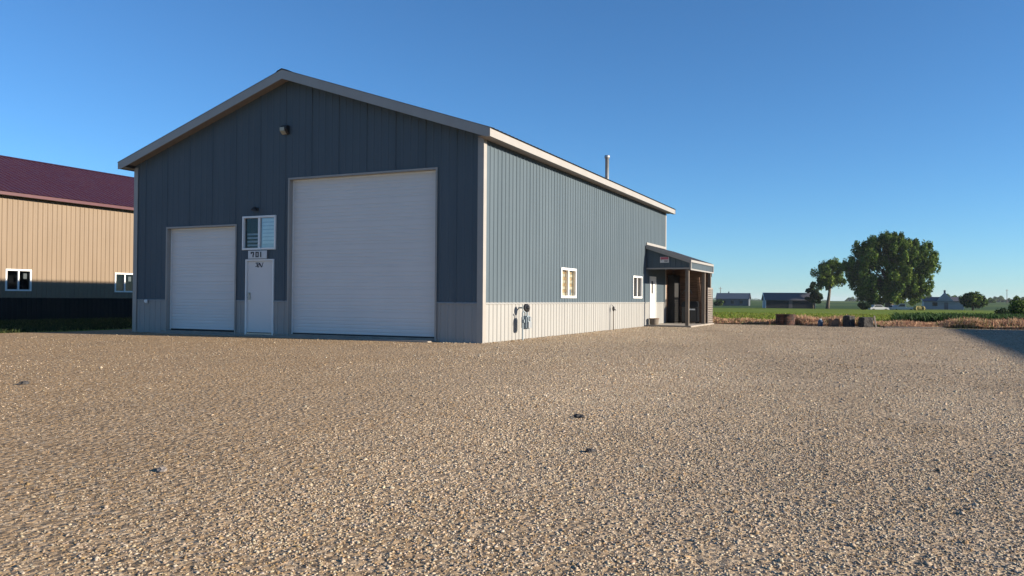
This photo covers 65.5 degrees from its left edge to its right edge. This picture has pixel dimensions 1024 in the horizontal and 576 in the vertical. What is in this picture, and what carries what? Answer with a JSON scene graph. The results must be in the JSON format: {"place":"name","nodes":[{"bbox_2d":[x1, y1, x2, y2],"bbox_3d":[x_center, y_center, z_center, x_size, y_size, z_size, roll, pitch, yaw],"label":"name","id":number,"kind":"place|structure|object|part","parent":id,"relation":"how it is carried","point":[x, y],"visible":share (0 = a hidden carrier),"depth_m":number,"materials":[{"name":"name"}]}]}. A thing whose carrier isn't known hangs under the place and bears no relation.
{"place":"outdoors","nodes":[
{"label":"outdoors","id":0,"kind":"place"},
{"bbox_2d":[0,316,131,332],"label":"shaded lawn grass","id":1,"kind":"structure","parent":0,"point":[7,326],"depth_m":28.81,"materials":[{"name":"green plant"}]},
{"bbox_2d":[1,299,1011,332],"bbox_3d":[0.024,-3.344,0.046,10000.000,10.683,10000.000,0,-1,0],"label":"ground","id":2,"kind":"structure","parent":0,"point":[840,307],"depth_m":139.78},
{"bbox_2d":[0,155,133,320],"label":"tan building","id":3,"kind":"structure","parent":2,"relation":"on","point":[66,241],"depth_m":37.20,"materials":[{"name":"beige metal"}]},
{"bbox_2d":[5,269,31,290],"bbox_3d":[-21.575,-0.343,34.788,0.377,0.950,1.163,0,-1,27],"label":"window","id":4,"kind":"structure","parent":3,"relation":"in","point":[15,279],"depth_m":34.75,"materials":[{"name":"white plastic"}]},
{"bbox_2d":[114,273,132,291],"bbox_3d":[-19.309,-0.265,39.666,0.377,0.960,1.163,0,-1,27],"label":"window","id":5,"kind":"structure","parent":3,"relation":"in","point":[123,282],"depth_m":39.62,"materials":[{"name":"white plastic"}]},
{"bbox_2d":[117,68,713,342],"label":"shop building","id":6,"kind":"structure","parent":2,"relation":"on","point":[377,216],"depth_m":22.36,"materials":[{"name":"blue"}]},
{"bbox_2d":[165,224,236,333],"bbox_3d":[-9.218,-0.242,23.731,2.820,3.220,0.228,0,-1,25],"label":"overhead door","id":7,"kind":"structure","parent":6,"relation":"in","point":[200,271],"depth_m":23.85,"materials":[{"name":"metal"}]},
{"bbox_2d":[251,207,258,210],"bbox_3d":[-7.321,-2.260,22.672,0.180,0.113,0.235,0,-1,25],"label":"dome light","id":8,"kind":"object","parent":6,"relation":"attached to","point":[254,208],"visible":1,"depth_m":22.63,"materials":[{"name":"black paint"}]},
{"bbox_2d":[248,250,266,258],"bbox_3d":[-7.256,-0.952,22.707,0.690,0.230,0.031,0,-1,25],"label":"house number sign","id":9,"kind":"object","parent":6,"relation":"attached to","point":[261,254],"visible":1,"depth_m":22.69,"materials":[{"name":"white"}]},
{"bbox_2d":[242,215,276,249],"bbox_3d":[-7.154,-1.574,22.879,1.230,0.970,0.365,0,-1,25],"label":"window","id":10,"kind":"structure","parent":6,"relation":"in","point":[263,228],"depth_m":22.74,"materials":[{"name":"white plastic"}]},
{"bbox_2d":[245,259,273,334],"bbox_3d":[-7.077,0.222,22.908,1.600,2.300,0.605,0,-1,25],"label":"entry door","id":11,"kind":"structure","parent":6,"relation":"in","point":[259,273],"depth_m":22.73,"materials":[{"name":"white metal"}]},
{"bbox_2d":[280,125,289,134],"bbox_3d":[-6.361,-4.429,22.297,0.225,0.245,0.160,0,-1,25],"label":"wall light","id":12,"kind":"object","parent":6,"relation":"attached to","point":[284,129],"visible":1,"depth_m":22.26,"materials":[{"name":"black paint"}]},
{"bbox_2d":[286,167,437,341],"bbox_3d":[-4.043,-0.853,21.342,4.820,4.450,0.230,0,-1,25],"label":"overhead door","id":13,"kind":"structure","parent":6,"relation":"in","point":[362,247],"depth_m":21.38,"materials":[{"name":"metal"}]},
{"bbox_2d":[518,304,531,339],"bbox_3d":[0.299,0.937,21.431,0.438,1.035,0.394,0,-1,25],"label":"gas meter","id":14,"kind":"object","parent":6,"relation":"attached to","point":[526,322],"visible":0.98,"depth_m":21.30,"materials":[{"name":"grey metal"}]},
{"bbox_2d":[560,267,576,297],"bbox_3d":[1.638,-0.154,25.152,0.365,0.940,1.350,0,-1,25],"label":"window","id":15,"kind":"structure","parent":6,"relation":"in","point":[565,273],"depth_m":25.13,"materials":[{"name":"white plastic"}]},
{"bbox_2d":[632,276,641,297],"bbox_3d":[5.028,-0.033,32.160,0.125,0.900,1.300,0,-1,25],"label":"window","id":16,"kind":"structure","parent":6,"relation":"in","point":[640,277],"depth_m":32.13,"materials":[{"name":"white plastic"}]},
{"bbox_2d":[649,276,655,324],"bbox_3d":[6.031,0.564,34.330,0.116,2.120,0.980,0,-1,25],"label":"side door","id":17,"kind":"structure","parent":6,"relation":"in","point":[652,286],"depth_m":34.36,"materials":[{"name":"white plastic"}]},
{"bbox_2d":[660,257,668,262],"bbox_3d":[6.308,-1.168,32.961,0.370,0.240,0.023,0,-1,25],"label":"warning sign","id":18,"kind":"object","parent":6,"relation":"attached to","point":[664,259],"visible":1,"depth_m":32.95,"materials":[{"name":"red"}]},
{"bbox_2d":[668,275,679,322],"bbox_3d":[7.503,0.506,36.972,0.320,2.200,1.050,0,-1,25],"label":"storage cabinet","id":19,"kind":"object","parent":6,"relation":"on","point":[673,298],"visible":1,"depth_m":36.53,"materials":[{"name":"metal"}]},
{"bbox_3d":[7.213,0.473,36.538,0.148,2.050,0.018,0,-1,25],"label":"door","id":20,"kind":"part","parent":19,"relation":"part of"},
{"bbox_3d":[7.358,0.473,36.471,0.148,2.050,0.018,0,-1,25],"label":"door","id":21,"kind":"part","parent":19,"relation":"part of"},
{"bbox_2d":[681,301,698,323],"bbox_3d":[8.080,1.097,36.030,0.720,0.998,0.571,0,-1,25],"label":"charcoal grill","id":22,"kind":"object","parent":6,"relation":"on","point":[693,311],"visible":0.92,"depth_m":35.76,"materials":[{"name":"black paint"}]},
{"bbox_2d":[697,277,701,322],"bbox_3d":[8.503,0.550,36.016,0.092,2.115,0.374,1,-1,-36],"label":"leaning board","id":23,"kind":"object","parent":6,"relation":"on","point":[699,294],"visible":1,"depth_m":36.01,"materials":[{"name":"brown wood"}]},
{"bbox_2d":[713,299,723,305],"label":"shrub","id":24,"kind":"object","parent":2,"relation":"on","point":[719,302],"visible":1,"depth_m":289.34,"materials":[{"name":"green plant"}]},
{"bbox_2d":[715,292,750,305],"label":"house","id":25,"kind":"structure","parent":2,"relation":"on","point":[735,299],"depth_m":296.73,"materials":[{"name":"grey stone"}]},
{"bbox_2d":[761,293,815,307],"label":"shed","id":26,"kind":"structure","parent":2,"relation":"on","point":[784,300],"depth_m":202.46,"materials":[{"name":"grey metal"}]},
{"bbox_2d":[805,281,822,308],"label":"tree","id":27,"kind":"object","parent":2,"relation":"on","point":[816,295],"visible":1,"depth_m":191.96,"materials":[{"name":"green plant"}]},
{"bbox_2d":[810,256,846,308],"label":"broadleaf tree","id":28,"kind":"object","parent":2,"relation":"on","point":[830,275],"visible":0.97,"depth_m":198.52,"materials":[{"name":"green plant"}]},
{"bbox_2d":[844,297,865,300],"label":"woodland","id":29,"kind":"object","parent":2,"relation":"on","point":[850,299],"visible":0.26,"depth_m":1290.83,"materials":[{"name":"green plant"}]},
{"bbox_2d":[857,302,870,309],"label":"shrub","id":30,"kind":"object","parent":2,"relation":"on","point":[863,306],"visible":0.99,"depth_m":157.30,"materials":[{"name":"green plant"}]},
{"bbox_2d":[711,314,1023,329],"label":"dry weeds","id":31,"kind":"object","parent":2,"relation":"on","point":[974,323],"visible":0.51,"depth_m":34.82,"materials":[{"name":"beige plant"}]},
{"bbox_2d":[867,305,888,309],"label":"car","id":32,"kind":"object","parent":2,"relation":"on","point":[877,307],"visible":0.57,"depth_m":171.10,"materials":[{"name":"white paint"}]},
{"bbox_2d":[840,230,941,306],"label":"broadleaf tree","id":33,"kind":"object","parent":2,"relation":"on","point":[899,258],"visible":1,"depth_m":176.50,"materials":[{"name":"green plant"}]},
{"bbox_2d":[887,305,897,309],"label":"car","id":34,"kind":"object","parent":2,"relation":"on","point":[889,306],"visible":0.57,"depth_m":172.78,"materials":[{"name":"white paint"}]},
{"bbox_2d":[891,304,912,309],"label":"pickup truck","id":35,"kind":"object","parent":2,"relation":"on","point":[901,307],"visible":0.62,"depth_m":171.26,"materials":[{"name":"blue paint"}]},
{"bbox_2d":[920,290,963,309],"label":"farmhouse","id":36,"kind":"object","parent":2,"relation":"on","point":[944,300],"visible":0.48,"depth_m":212.27,"materials":[{"name":"white plastic"}]},
{"bbox_2d":[909,294,995,302],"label":"woodland","id":37,"kind":"object","parent":2,"relation":"on","point":[991,300],"visible":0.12,"depth_m":510.12,"materials":[{"name":"green plant"}]},
{"bbox_2d":[888,312,1023,322],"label":"leafy rows","id":38,"kind":"object","parent":2,"relation":"on","point":[928,317],"visible":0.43,"depth_m":40.91,"materials":[{"name":"green plant"}]},
{"bbox_2d":[958,291,988,309],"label":"round tree","id":39,"kind":"object","parent":2,"relation":"on","point":[972,300],"visible":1,"depth_m":173.61,"materials":[{"name":"green plant"}]},
{"bbox_2d":[994,307,1008,314],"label":"shrub","id":40,"kind":"object","parent":2,"relation":"on","point":[1002,310],"visible":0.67,"depth_m":77.90,"materials":[{"name":"green plant"}]},
{"bbox_2d":[993,295,1023,301],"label":"woodland","id":41,"kind":"object","parent":2,"relation":"on","point":[999,299],"visible":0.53,"depth_m":890.28,"materials":[{"name":"green plant"}]},
{"bbox_2d":[1007,296,1023,314],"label":"shrub","id":42,"kind":"object","parent":2,"relation":"on","point":[1016,306],"visible":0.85,"depth_m":61.49,"materials":[{"name":"green plant"}]},
{"bbox_2d":[0,324,1023,575],"bbox_3d":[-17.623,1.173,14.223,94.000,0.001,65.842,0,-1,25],"label":"gravel yard","id":43,"kind":"structure","parent":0,"point":[16,346],"depth_m":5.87,"materials":[{"name":"beige gravel"}]},
{"bbox_2d":[19,381,28,384],"bbox_3d":[-6.056,1.188,9.887,0.087,0.065,0.130,0,-1,29],"label":"rock","id":44,"kind":"object","parent":43,"relation":"on","point":[23,382],"visible":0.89,"depth_m":9.86,"materials":[{"name":"grey stone"}]},
{"bbox_2d":[156,466,166,472],"bbox_3d":[-2.212,1.149,5.033,0.066,0.043,0.105,1,-1,-18],"label":"rock","id":45,"kind":"object","parent":43,"relation":"on","point":[161,469],"visible":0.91,"depth_m":5.00,"materials":[{"name":"grey stone"}]},
{"bbox_2d":[150,330,438,342],"bbox_3d":[-6.302,1.376,22.214,9.800,0.185,0.720,0,-1,25],"label":"concrete apron","id":46,"kind":"object","parent":43,"relation":"on","point":[337,337],"visible":0.42,"depth_m":21.79,"materials":[{"name":"grey concrete"}]},
{"bbox_2d":[574,414,584,417],"bbox_3d":[0.630,1.204,7.440,0.129,0.053,0.080,0,-1,31],"label":"rock","id":47,"kind":"object","parent":43,"relation":"on","point":[579,416],"visible":0.86,"depth_m":7.42,"materials":[{"name":"grey stone"}]},
{"bbox_2d":[585,448,595,452],"bbox_3d":[0.567,1.181,5.764,0.087,0.039,0.050,1,-1,-21],"label":"rock","id":48,"kind":"object","parent":43,"relation":"on","point":[589,450],"visible":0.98,"depth_m":5.75,"materials":[{"name":"grey stone"}]},
{"bbox_2d":[612,305,615,329],"bbox_3d":[3.688,1.089,28.889,0.179,0.987,0.089,0,-1,45],"label":"hydrant pipe","id":49,"kind":"object","parent":43,"relation":"on","point":[613,308],"visible":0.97,"depth_m":28.88,"materials":[{"name":"white metal"}]},
{"bbox_2d":[649,318,658,324],"bbox_3d":[5.978,1.440,33.501,0.440,0.345,0.440,0,-1,25],"label":"flower pot","id":50,"kind":"object","parent":43,"relation":"on","point":[654,321],"visible":0.9,"depth_m":33.34,"materials":[{"name":"beige ceramic"}]},
{"bbox_2d":[707,288,712,323],"bbox_3d":[9.002,0.832,36.228,0.038,1.680,1.135,0,-1,25],"label":"lattice panel","id":51,"kind":"object","parent":43,"relation":"on","point":[710,295],"visible":0.94,"depth_m":36.29,"materials":[{"name":"white wood"}]},
{"bbox_2d":[775,314,795,324],"bbox_3d":[12.552,1.452,36.567,0.900,0.500,0.900,0,-1,0],"label":"fire ring","id":52,"kind":"object","parent":43,"relation":"on","point":[785,319],"visible":1,"depth_m":36.21,"materials":[{"name":"metal"}]},
{"bbox_2d":[818,319,822,325],"bbox_3d":[13.620,1.522,35.188,0.220,0.337,0.214,1,-1,-17],"label":"plastic jug","id":53,"kind":"object","parent":43,"relation":"on","point":[820,322],"visible":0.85,"depth_m":35.10,"materials":[{"name":"blue plastic"}]},
{"bbox_2d":[828,318,838,326],"bbox_3d":[14.076,1.529,34.866,0.372,0.390,0.318,1,-1,-11],"label":"stone block","id":54,"kind":"object","parent":43,"relation":"on","point":[833,322],"depth_m":34.73,"materials":[{"name":"grey stone"}]},
{"bbox_2d":[842,315,854,326],"bbox_3d":[14.666,1.464,34.686,0.381,0.544,0.392,1,4,-23],"label":"tree stump","id":55,"kind":"object","parent":43,"relation":"on","point":[848,320],"visible":0.84,"depth_m":34.56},
{"bbox_2d":[858,317,873,326],"bbox_3d":[15.250,1.487,34.326,0.523,0.478,0.384,1,-4,-11],"label":"tree stump","id":56,"kind":"object","parent":43,"relation":"on","point":[865,321],"visible":0.88,"depth_m":34.18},
{"bbox_2d":[883,327,934,327],"bbox_3d":[16.561,1.655,33.212,2.100,0.035,0.140,0,-1,1],"label":"plank","id":57,"kind":"object","parent":43,"relation":"on","point":[908,327],"visible":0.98,"depth_m":33.15,"materials":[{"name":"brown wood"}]},
{"bbox_2d":[0,0,1023,301],"label":"sky","id":58,"kind":"structure","parent":0,"point":[780,136],"materials":[{"name":"blue"}]},
{"bbox_2d":[711,312,929,322],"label":"tall lawn grass","id":59,"kind":"structure","parent":0,"point":[759,315],"depth_m":58.98,"materials":[{"name":"green plant"}]}
]}

